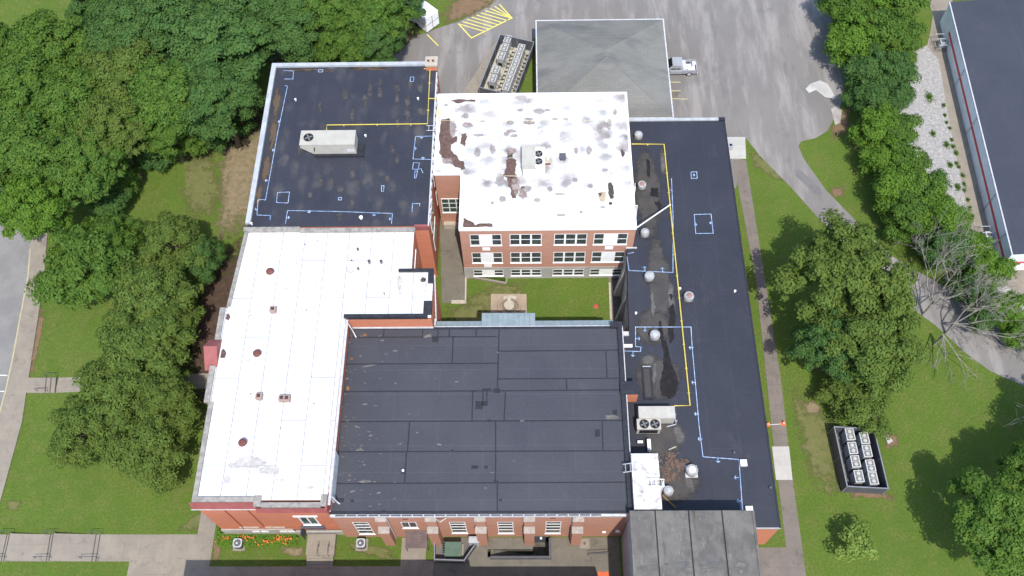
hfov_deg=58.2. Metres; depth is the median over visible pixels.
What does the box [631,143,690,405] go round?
gas pipe
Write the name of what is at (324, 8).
broadleaf tree
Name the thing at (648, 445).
utility cabinet
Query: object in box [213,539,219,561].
worn turf
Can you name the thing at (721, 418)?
wing
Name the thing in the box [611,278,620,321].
courtyard alley
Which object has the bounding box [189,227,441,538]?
white roofed wing
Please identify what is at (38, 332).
sidewalk edge soil
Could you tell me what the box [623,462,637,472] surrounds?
parapet ladder
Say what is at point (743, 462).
roof hatch
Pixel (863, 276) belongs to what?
oak tree
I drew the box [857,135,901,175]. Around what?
hedge tree
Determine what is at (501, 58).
outdoor condenser
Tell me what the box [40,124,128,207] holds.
broadleaf tree
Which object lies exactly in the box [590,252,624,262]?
window
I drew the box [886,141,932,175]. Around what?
hedge tree
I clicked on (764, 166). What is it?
worn turf
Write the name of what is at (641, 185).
drum fan
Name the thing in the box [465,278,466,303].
courtyard kerb
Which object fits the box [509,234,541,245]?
window
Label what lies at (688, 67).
truck load
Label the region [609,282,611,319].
courtyard kerb
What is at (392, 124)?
gas pipe
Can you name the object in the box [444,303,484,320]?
worn turf
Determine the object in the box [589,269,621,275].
window
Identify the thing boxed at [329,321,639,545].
gymnasium
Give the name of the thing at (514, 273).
window
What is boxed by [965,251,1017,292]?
hedge tree
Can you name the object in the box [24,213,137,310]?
broadleaf tree
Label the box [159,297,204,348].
broadleaf tree
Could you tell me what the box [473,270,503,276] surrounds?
window
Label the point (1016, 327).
hedge tree
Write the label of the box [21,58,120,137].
broadleaf tree
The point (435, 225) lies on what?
window
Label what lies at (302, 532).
open door
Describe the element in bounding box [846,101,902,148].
hedge tree
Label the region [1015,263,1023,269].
porch canopy
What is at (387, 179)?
dark roofed wing
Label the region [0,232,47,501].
sidewalk
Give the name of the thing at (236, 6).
broadleaf tree
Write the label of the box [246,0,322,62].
broadleaf tree
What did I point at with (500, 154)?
roof seam
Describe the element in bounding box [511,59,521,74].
outdoor condenser
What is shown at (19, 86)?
broadleaf tree
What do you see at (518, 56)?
outdoor condenser
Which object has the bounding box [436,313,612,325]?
patina canopy
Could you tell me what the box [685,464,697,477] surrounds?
drum fan
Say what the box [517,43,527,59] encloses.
outdoor condenser
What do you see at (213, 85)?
broadleaf tree
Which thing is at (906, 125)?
hedge tree
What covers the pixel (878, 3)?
hedge tree
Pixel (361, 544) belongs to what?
ground condenser
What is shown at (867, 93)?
hedge tree
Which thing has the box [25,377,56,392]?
garden path
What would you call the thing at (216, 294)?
mulch bed
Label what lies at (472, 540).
switch cabinet
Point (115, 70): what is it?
broadleaf tree
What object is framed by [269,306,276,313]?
chimney stub
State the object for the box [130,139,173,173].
bush
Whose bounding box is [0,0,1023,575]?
lawn ground
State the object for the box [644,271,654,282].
drum fan
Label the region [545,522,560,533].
window
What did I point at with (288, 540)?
lily bed
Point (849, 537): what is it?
sapling
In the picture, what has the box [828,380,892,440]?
bush
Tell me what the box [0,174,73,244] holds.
broadleaf tree
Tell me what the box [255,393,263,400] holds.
chimney stub
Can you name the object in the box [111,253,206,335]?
broadleaf tree
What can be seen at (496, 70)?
outdoor condenser
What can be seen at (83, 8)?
broadleaf tree
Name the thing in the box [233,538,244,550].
ground condenser
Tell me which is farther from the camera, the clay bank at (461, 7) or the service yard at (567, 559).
the clay bank at (461, 7)
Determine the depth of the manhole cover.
93.83 m
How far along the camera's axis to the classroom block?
104.10 m
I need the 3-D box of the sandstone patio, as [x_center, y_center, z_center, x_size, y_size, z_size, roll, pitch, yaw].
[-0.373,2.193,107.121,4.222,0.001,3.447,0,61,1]
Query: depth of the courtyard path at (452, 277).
109.89 m
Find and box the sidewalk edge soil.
[30,309,44,372]
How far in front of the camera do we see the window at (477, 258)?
105.08 m
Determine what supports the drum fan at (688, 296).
on the wing at (721, 418)
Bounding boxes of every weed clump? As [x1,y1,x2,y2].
[923,90,936,111]
[943,140,951,148]
[946,160,953,170]
[953,182,962,192]
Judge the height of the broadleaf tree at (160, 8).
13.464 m
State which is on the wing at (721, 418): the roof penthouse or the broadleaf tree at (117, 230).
the roof penthouse
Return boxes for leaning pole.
[636,204,670,227]
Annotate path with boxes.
[0,533,137,561]
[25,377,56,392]
[55,373,208,392]
[440,215,464,302]
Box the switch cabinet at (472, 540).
[469,536,479,545]
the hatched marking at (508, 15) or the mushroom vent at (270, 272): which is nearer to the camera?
the mushroom vent at (270, 272)
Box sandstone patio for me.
[491,294,526,312]
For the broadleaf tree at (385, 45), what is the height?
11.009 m
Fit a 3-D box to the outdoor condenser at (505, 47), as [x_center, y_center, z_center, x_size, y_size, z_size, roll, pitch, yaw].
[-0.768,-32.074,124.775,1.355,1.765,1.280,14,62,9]
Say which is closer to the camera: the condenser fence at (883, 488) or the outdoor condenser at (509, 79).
the condenser fence at (883, 488)
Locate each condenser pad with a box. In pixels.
[484,44,529,92]
[836,433,879,486]
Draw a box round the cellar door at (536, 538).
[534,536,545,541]
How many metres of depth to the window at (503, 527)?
91.42 m
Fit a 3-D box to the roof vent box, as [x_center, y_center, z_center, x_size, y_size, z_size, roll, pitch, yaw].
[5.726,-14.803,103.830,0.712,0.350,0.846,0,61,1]
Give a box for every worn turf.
[5,501,20,510]
[177,152,223,217]
[179,512,200,530]
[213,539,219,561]
[281,547,302,556]
[350,543,396,561]
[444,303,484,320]
[462,283,521,312]
[749,152,781,179]
[787,390,842,493]
[804,401,819,412]
[830,187,843,196]
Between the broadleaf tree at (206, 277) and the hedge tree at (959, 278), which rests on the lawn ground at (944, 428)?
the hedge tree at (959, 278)
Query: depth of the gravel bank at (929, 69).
119.05 m
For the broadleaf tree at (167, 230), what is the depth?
104.29 m
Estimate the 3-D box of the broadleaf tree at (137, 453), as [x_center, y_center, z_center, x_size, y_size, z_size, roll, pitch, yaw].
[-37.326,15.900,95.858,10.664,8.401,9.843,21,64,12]
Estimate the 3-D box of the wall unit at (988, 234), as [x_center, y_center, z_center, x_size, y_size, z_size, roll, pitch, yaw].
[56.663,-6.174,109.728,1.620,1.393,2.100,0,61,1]
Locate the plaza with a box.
[127,512,433,575]
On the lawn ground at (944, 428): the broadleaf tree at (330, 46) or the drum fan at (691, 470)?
the broadleaf tree at (330, 46)
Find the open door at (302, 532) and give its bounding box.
[300,525,305,538]
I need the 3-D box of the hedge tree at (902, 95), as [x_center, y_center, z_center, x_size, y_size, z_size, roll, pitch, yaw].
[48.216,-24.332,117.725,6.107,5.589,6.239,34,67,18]
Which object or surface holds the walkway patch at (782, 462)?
on the walkway
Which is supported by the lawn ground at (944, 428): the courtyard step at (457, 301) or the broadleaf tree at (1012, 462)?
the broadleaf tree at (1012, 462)
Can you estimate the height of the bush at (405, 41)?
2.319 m
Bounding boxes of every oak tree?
[769,208,920,342]
[784,304,860,384]
[813,294,925,397]
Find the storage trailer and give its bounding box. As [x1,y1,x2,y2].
[409,1,438,31]
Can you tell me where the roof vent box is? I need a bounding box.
[559,153,565,160]
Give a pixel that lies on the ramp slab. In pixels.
(675, 94)
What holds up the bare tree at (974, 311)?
on the lawn ground at (944, 428)
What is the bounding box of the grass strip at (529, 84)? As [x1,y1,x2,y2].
[520,38,535,92]
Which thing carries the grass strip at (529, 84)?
on the parking lot
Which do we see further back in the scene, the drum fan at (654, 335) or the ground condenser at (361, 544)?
the drum fan at (654, 335)
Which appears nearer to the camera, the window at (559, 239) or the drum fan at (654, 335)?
the drum fan at (654, 335)
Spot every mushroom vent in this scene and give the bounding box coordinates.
[238,438,247,447]
[253,349,261,358]
[266,268,274,276]
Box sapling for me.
[832,518,880,562]
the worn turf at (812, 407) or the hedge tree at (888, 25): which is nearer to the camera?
the worn turf at (812, 407)
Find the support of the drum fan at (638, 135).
on the wing at (721, 418)
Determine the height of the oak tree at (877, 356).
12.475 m
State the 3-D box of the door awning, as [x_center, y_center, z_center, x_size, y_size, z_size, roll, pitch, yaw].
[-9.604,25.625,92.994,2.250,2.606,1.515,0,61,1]
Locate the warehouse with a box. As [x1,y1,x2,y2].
[940,0,1023,264]
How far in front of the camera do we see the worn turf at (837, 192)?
113.98 m
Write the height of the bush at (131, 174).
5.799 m
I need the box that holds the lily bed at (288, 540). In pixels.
[214,525,297,547]
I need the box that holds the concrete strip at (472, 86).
[462,41,496,93]
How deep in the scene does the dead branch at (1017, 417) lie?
96.02 m
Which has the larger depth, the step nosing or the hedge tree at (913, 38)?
the hedge tree at (913, 38)
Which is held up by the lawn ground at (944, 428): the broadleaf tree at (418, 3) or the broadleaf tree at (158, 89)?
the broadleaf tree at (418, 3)
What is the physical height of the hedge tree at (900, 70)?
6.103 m
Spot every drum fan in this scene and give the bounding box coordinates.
[634,131,642,140]
[637,181,645,190]
[640,228,648,238]
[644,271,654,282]
[649,330,659,341]
[662,485,673,496]
[683,291,693,302]
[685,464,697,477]
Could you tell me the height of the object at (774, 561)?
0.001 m
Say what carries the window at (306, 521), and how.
in the white roofed wing at (255, 485)
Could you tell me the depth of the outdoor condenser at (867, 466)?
95.47 m
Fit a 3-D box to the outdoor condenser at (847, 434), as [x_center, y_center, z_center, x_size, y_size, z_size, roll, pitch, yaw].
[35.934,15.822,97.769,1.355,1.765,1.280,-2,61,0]
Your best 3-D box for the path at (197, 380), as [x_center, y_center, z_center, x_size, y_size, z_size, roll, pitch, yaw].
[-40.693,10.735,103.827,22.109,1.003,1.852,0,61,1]
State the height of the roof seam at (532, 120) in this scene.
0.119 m
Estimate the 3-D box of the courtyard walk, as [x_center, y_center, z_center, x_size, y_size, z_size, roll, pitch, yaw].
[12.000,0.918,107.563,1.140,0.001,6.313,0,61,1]
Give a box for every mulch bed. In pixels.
[183,236,241,418]
[190,92,264,164]
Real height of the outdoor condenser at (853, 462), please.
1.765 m
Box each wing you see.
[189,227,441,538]
[245,61,440,276]
[613,117,780,543]
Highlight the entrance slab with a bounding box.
[727,137,745,158]
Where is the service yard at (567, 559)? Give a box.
[433,537,620,575]
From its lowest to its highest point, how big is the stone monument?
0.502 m
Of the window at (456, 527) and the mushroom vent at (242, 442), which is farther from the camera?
the window at (456, 527)
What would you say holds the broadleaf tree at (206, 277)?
on the mulch bed at (216, 294)
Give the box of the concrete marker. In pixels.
[885,434,892,443]
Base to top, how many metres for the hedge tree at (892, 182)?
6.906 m
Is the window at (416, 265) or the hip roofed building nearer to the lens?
the window at (416, 265)
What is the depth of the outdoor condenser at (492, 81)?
121.67 m
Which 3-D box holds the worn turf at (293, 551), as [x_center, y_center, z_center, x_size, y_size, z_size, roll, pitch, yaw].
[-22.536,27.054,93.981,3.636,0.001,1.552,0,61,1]
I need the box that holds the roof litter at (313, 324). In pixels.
[216,240,317,474]
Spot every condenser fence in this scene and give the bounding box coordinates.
[479,34,534,92]
[828,426,888,494]
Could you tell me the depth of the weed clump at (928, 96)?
120.75 m
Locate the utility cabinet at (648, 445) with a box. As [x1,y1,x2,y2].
[647,439,650,451]
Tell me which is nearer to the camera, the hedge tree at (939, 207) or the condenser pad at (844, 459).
the condenser pad at (844, 459)
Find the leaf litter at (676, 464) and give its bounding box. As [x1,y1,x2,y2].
[658,452,688,481]
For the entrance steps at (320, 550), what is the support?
on the lawn ground at (944, 428)
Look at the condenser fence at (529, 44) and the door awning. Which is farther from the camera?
the condenser fence at (529, 44)
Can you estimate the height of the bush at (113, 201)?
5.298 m
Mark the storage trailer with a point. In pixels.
(429, 21)
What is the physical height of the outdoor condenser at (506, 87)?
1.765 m
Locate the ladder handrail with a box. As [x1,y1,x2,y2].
[649,479,664,486]
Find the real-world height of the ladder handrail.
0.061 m
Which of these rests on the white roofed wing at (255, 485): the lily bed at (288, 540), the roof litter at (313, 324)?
the roof litter at (313, 324)
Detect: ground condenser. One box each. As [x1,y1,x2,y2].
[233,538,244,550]
[355,538,368,550]
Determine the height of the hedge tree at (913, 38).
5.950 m
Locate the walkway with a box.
[733,160,805,575]
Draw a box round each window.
[299,518,320,525]
[352,522,375,534]
[400,522,418,528]
[414,249,418,267]
[430,198,433,232]
[433,217,436,250]
[441,198,459,212]
[449,522,467,533]
[470,234,501,245]
[472,253,502,263]
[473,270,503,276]
[497,522,513,533]
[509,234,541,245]
[510,252,540,263]
[511,270,540,276]
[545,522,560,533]
[552,269,583,275]
[553,234,586,245]
[553,252,585,262]
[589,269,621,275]
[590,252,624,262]
[592,233,627,245]
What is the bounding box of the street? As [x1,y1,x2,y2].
[0,188,29,405]
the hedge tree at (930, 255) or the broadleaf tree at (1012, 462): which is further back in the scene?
the hedge tree at (930, 255)
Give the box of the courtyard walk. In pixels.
[609,277,617,319]
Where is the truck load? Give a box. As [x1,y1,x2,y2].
[686,61,695,69]
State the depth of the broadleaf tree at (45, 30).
114.41 m
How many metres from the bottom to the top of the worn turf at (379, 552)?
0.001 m
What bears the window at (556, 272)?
in the classroom block
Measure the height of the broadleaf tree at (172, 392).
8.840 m
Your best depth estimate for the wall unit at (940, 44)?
124.59 m
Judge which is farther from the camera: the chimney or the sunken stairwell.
the chimney
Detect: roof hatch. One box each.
[545,157,550,164]
[740,459,746,466]
[745,506,752,509]
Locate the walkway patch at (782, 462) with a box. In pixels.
[772,446,792,479]
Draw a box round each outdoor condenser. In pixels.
[488,74,499,89]
[492,65,502,80]
[497,51,507,67]
[500,43,511,58]
[502,82,510,92]
[503,35,513,50]
[505,74,516,89]
[508,66,518,81]
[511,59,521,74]
[514,51,524,65]
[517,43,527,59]
[841,428,855,444]
[843,442,858,457]
[846,455,860,471]
[849,470,864,485]
[855,432,869,448]
[858,445,872,460]
[861,459,875,475]
[864,472,878,486]
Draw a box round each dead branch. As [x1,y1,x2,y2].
[928,334,984,386]
[1007,402,1023,427]
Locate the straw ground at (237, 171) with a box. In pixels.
[215,129,260,238]
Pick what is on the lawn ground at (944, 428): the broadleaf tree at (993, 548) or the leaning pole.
the broadleaf tree at (993, 548)
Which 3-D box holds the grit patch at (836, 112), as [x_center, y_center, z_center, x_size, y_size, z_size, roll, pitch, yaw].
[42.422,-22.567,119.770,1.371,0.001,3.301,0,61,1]
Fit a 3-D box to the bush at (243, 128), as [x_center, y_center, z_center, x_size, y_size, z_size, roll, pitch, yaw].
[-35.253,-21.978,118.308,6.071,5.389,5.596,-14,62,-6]
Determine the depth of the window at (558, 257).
104.85 m
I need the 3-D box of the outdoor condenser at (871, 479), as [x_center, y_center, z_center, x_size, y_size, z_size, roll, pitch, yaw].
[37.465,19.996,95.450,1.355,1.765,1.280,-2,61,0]
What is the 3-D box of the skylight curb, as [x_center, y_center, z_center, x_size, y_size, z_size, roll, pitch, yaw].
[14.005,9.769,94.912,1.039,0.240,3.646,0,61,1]
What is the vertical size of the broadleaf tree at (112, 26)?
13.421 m
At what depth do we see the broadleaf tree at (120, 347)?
97.51 m
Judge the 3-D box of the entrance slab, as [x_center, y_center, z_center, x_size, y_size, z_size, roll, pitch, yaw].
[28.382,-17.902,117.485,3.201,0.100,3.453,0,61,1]
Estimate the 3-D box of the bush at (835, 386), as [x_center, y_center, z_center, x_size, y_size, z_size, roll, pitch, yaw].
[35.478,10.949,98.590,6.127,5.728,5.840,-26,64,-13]
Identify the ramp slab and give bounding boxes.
[671,91,680,101]
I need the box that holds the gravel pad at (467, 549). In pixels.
[437,543,472,558]
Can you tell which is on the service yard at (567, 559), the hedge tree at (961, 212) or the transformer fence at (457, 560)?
the transformer fence at (457, 560)
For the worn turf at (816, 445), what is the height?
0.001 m
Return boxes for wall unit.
[932,34,948,51]
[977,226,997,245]
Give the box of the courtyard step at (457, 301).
[451,300,464,303]
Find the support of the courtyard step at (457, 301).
on the courtyard path at (452, 277)
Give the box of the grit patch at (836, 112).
[831,105,841,124]
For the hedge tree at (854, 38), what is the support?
on the lawn ground at (944, 428)
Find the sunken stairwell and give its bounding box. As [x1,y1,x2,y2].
[487,536,551,559]
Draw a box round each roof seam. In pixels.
[440,120,624,121]
[499,131,501,175]
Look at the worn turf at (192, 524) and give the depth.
95.62 m
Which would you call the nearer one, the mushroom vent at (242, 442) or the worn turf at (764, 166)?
the mushroom vent at (242, 442)
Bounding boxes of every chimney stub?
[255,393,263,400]
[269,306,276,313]
[278,395,290,402]
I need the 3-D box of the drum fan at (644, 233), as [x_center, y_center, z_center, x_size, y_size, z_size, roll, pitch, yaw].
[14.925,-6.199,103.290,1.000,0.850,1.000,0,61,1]
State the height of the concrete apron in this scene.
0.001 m
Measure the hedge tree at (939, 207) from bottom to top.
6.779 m
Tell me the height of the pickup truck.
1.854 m
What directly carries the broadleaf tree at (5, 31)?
on the lawn ground at (944, 428)
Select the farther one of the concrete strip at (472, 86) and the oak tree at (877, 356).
the concrete strip at (472, 86)
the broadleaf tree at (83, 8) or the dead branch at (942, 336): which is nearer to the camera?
the dead branch at (942, 336)
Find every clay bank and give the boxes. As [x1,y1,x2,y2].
[391,32,416,52]
[440,0,492,23]
[831,106,849,137]
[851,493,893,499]
[883,432,897,447]
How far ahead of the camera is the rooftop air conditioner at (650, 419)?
91.58 m
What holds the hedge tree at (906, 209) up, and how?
on the lawn ground at (944, 428)
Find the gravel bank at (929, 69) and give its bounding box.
[900,36,1023,309]
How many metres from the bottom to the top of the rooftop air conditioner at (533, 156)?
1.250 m
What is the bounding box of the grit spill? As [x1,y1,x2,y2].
[806,81,835,98]
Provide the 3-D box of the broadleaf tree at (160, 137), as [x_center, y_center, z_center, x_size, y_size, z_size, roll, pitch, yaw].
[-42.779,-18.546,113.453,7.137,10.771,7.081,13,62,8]
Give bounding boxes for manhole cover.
[580,538,589,547]
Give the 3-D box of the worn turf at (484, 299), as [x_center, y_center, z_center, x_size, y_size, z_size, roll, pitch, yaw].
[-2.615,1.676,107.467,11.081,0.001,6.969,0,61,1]
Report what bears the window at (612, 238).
in the classroom block
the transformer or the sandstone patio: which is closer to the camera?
the transformer
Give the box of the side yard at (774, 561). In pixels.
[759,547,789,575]
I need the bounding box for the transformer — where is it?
[443,541,463,559]
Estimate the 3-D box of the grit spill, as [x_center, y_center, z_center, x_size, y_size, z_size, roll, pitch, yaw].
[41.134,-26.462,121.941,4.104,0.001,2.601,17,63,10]
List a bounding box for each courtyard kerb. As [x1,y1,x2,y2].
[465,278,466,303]
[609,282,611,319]
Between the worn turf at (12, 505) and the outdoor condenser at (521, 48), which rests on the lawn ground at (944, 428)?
the worn turf at (12, 505)
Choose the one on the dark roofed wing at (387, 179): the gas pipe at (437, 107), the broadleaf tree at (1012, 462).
the gas pipe at (437, 107)
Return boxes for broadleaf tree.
[0,8,92,72]
[0,21,16,63]
[0,51,65,130]
[0,105,73,203]
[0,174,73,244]
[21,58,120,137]
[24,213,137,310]
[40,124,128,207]
[44,394,127,472]
[64,0,107,28]
[70,94,156,178]
[70,355,156,440]
[73,0,167,65]
[77,37,166,107]
[84,213,144,255]
[94,308,200,389]
[99,405,196,497]
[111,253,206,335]
[120,54,200,138]
[125,0,212,51]
[128,365,201,432]
[136,105,195,162]
[136,210,213,275]
[147,6,277,101]
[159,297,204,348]
[177,236,226,284]
[181,60,265,147]
[194,0,272,57]
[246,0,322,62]
[298,0,358,57]
[312,10,376,61]
[335,0,420,44]
[355,18,407,61]
[396,0,426,34]
[946,466,1023,575]
[995,440,1023,487]
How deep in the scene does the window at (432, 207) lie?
103.29 m
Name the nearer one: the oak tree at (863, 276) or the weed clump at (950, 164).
the oak tree at (863, 276)
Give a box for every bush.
[81,183,134,217]
[110,156,141,193]
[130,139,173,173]
[161,131,207,160]
[196,107,229,152]
[232,99,258,136]
[283,42,318,62]
[395,37,407,51]
[813,363,867,405]
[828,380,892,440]
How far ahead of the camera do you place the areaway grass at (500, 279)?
108.67 m
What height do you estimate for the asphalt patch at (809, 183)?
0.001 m
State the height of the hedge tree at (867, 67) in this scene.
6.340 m
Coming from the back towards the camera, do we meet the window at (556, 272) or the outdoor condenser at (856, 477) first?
the window at (556, 272)
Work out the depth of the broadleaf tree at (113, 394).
95.14 m
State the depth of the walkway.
102.20 m
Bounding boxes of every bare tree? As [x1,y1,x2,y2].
[893,196,1013,315]
[944,270,1023,366]
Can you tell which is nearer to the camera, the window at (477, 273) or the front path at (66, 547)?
the front path at (66, 547)
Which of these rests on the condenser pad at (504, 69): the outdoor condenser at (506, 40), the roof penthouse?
the outdoor condenser at (506, 40)
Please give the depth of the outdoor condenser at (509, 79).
121.52 m
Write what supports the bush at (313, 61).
on the lawn ground at (944, 428)
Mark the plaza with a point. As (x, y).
(173, 554)
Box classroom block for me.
[433,92,636,278]
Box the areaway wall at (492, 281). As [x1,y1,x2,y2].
[469,277,507,284]
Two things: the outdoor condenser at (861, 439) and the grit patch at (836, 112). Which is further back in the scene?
the grit patch at (836, 112)
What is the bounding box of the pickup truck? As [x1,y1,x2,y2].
[668,57,697,75]
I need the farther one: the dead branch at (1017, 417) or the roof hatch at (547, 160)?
the roof hatch at (547, 160)
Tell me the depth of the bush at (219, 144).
115.92 m
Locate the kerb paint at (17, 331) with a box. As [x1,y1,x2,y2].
[0,249,30,410]
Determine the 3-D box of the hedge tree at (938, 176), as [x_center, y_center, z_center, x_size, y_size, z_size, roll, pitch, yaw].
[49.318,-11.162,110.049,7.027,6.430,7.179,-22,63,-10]
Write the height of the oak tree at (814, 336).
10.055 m
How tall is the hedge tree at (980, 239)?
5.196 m
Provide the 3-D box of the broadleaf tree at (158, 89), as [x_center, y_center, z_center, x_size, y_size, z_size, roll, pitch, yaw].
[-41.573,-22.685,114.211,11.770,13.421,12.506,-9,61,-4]
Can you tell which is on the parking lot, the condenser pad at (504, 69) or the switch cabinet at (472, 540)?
the condenser pad at (504, 69)
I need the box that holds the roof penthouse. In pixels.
[630,453,661,510]
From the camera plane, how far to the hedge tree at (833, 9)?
121.80 m
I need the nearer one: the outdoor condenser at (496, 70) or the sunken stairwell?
the sunken stairwell
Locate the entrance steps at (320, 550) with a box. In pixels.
[306,534,336,567]
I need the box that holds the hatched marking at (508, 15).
[427,4,511,45]
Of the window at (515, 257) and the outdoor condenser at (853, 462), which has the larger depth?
the window at (515, 257)
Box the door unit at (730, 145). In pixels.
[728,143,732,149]
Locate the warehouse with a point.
(985, 47)
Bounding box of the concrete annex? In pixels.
[621,510,761,575]
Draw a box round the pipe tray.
[497,51,528,91]
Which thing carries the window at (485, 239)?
in the classroom block
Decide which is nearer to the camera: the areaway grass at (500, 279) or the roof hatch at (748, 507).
the roof hatch at (748, 507)
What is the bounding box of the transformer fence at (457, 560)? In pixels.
[434,543,476,563]
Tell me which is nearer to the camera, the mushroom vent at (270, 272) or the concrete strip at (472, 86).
the mushroom vent at (270, 272)
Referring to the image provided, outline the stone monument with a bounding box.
[498,295,520,312]
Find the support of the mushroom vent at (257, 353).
on the white roofed wing at (255, 485)
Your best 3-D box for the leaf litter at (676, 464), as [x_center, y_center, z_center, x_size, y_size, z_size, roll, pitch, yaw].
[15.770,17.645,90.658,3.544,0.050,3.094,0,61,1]
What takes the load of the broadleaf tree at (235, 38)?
on the mulch bed at (256, 118)
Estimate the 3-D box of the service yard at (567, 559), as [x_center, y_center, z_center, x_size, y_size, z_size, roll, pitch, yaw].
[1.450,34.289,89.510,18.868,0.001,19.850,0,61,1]
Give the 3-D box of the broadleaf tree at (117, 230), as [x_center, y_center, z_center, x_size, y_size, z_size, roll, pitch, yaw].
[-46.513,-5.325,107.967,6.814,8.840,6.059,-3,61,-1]
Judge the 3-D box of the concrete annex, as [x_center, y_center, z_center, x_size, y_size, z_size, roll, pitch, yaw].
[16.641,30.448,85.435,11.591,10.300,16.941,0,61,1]
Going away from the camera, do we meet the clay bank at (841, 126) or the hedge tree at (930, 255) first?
the hedge tree at (930, 255)
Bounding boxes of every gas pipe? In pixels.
[326,68,429,129]
[429,98,439,120]
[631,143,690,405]
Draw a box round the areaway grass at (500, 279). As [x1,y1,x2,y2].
[477,277,505,281]
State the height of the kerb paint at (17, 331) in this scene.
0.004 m
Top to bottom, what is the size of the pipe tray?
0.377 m
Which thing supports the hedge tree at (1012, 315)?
on the lawn ground at (944, 428)
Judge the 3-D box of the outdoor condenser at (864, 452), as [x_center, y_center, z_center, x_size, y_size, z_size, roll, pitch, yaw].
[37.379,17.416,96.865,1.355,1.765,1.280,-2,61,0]
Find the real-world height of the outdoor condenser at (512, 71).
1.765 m
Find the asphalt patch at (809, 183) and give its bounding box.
[795,169,821,195]
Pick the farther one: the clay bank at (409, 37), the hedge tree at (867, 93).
the clay bank at (409, 37)
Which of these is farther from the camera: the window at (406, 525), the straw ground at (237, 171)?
the straw ground at (237, 171)
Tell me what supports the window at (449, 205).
in the classroom block
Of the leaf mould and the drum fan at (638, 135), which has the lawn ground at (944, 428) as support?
the leaf mould
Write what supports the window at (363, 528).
in the gymnasium
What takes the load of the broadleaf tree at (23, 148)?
on the lawn ground at (944, 428)
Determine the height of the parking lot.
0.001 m
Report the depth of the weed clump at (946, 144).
117.05 m
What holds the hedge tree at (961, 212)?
on the lawn ground at (944, 428)
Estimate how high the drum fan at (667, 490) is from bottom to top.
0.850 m
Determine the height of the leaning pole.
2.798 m
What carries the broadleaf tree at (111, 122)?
on the lawn ground at (944, 428)
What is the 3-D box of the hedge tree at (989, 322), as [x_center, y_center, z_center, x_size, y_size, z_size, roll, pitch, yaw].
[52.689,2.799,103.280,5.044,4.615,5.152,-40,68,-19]
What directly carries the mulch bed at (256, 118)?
on the lawn ground at (944, 428)
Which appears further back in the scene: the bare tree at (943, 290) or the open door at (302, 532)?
the bare tree at (943, 290)
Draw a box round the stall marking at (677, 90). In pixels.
[671,82,687,99]
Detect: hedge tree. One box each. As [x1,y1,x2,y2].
[814,0,877,28]
[822,7,884,67]
[839,73,892,114]
[841,41,893,89]
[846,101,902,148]
[856,5,912,55]
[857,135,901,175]
[868,0,897,22]
[869,161,931,214]
[872,112,924,147]
[877,189,934,244]
[878,49,922,90]
[878,78,916,114]
[884,0,930,26]
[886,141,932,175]
[887,22,928,63]
[899,183,963,236]
[909,168,952,207]
[916,227,972,269]
[933,204,973,235]
[945,229,998,263]
[948,271,995,310]
[962,291,1009,333]
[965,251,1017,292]
[988,289,1023,335]
[999,318,1023,351]
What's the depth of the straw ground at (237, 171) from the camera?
116.61 m
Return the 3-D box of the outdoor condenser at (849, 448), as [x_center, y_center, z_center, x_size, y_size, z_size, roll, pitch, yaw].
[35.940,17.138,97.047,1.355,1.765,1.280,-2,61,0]
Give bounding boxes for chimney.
[425,56,437,70]
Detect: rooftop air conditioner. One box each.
[299,130,364,157]
[522,145,544,176]
[636,406,676,433]
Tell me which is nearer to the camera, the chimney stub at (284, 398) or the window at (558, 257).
the chimney stub at (284, 398)
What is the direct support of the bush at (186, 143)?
on the mulch bed at (256, 118)
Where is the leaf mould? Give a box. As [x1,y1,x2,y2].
[247,0,411,63]
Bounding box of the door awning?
[405,531,428,550]
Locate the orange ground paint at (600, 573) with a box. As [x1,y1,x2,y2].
[598,571,609,575]
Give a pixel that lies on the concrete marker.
(889, 441)
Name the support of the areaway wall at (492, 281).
on the lawn ground at (944, 428)
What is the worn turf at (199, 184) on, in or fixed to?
on the lawn ground at (944, 428)
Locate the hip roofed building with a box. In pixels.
[535,19,673,117]
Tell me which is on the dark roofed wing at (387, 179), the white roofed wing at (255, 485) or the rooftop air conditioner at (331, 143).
the rooftop air conditioner at (331, 143)
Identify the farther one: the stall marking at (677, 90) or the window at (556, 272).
the stall marking at (677, 90)
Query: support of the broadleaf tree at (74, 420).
on the lawn ground at (944, 428)
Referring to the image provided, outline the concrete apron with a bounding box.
[928,0,1023,293]
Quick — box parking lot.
[392,0,1023,385]
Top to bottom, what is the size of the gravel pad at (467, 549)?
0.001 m
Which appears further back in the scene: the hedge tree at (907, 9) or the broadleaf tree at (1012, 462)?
the hedge tree at (907, 9)
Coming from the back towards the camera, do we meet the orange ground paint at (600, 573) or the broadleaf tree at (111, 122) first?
the broadleaf tree at (111, 122)
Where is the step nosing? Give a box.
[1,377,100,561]
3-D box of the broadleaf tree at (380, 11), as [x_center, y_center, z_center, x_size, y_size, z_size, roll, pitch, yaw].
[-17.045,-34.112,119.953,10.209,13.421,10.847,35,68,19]
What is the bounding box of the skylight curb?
[641,366,653,399]
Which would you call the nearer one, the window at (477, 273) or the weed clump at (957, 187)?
the window at (477, 273)
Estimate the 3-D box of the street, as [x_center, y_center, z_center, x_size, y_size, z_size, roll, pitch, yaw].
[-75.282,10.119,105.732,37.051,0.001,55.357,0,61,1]

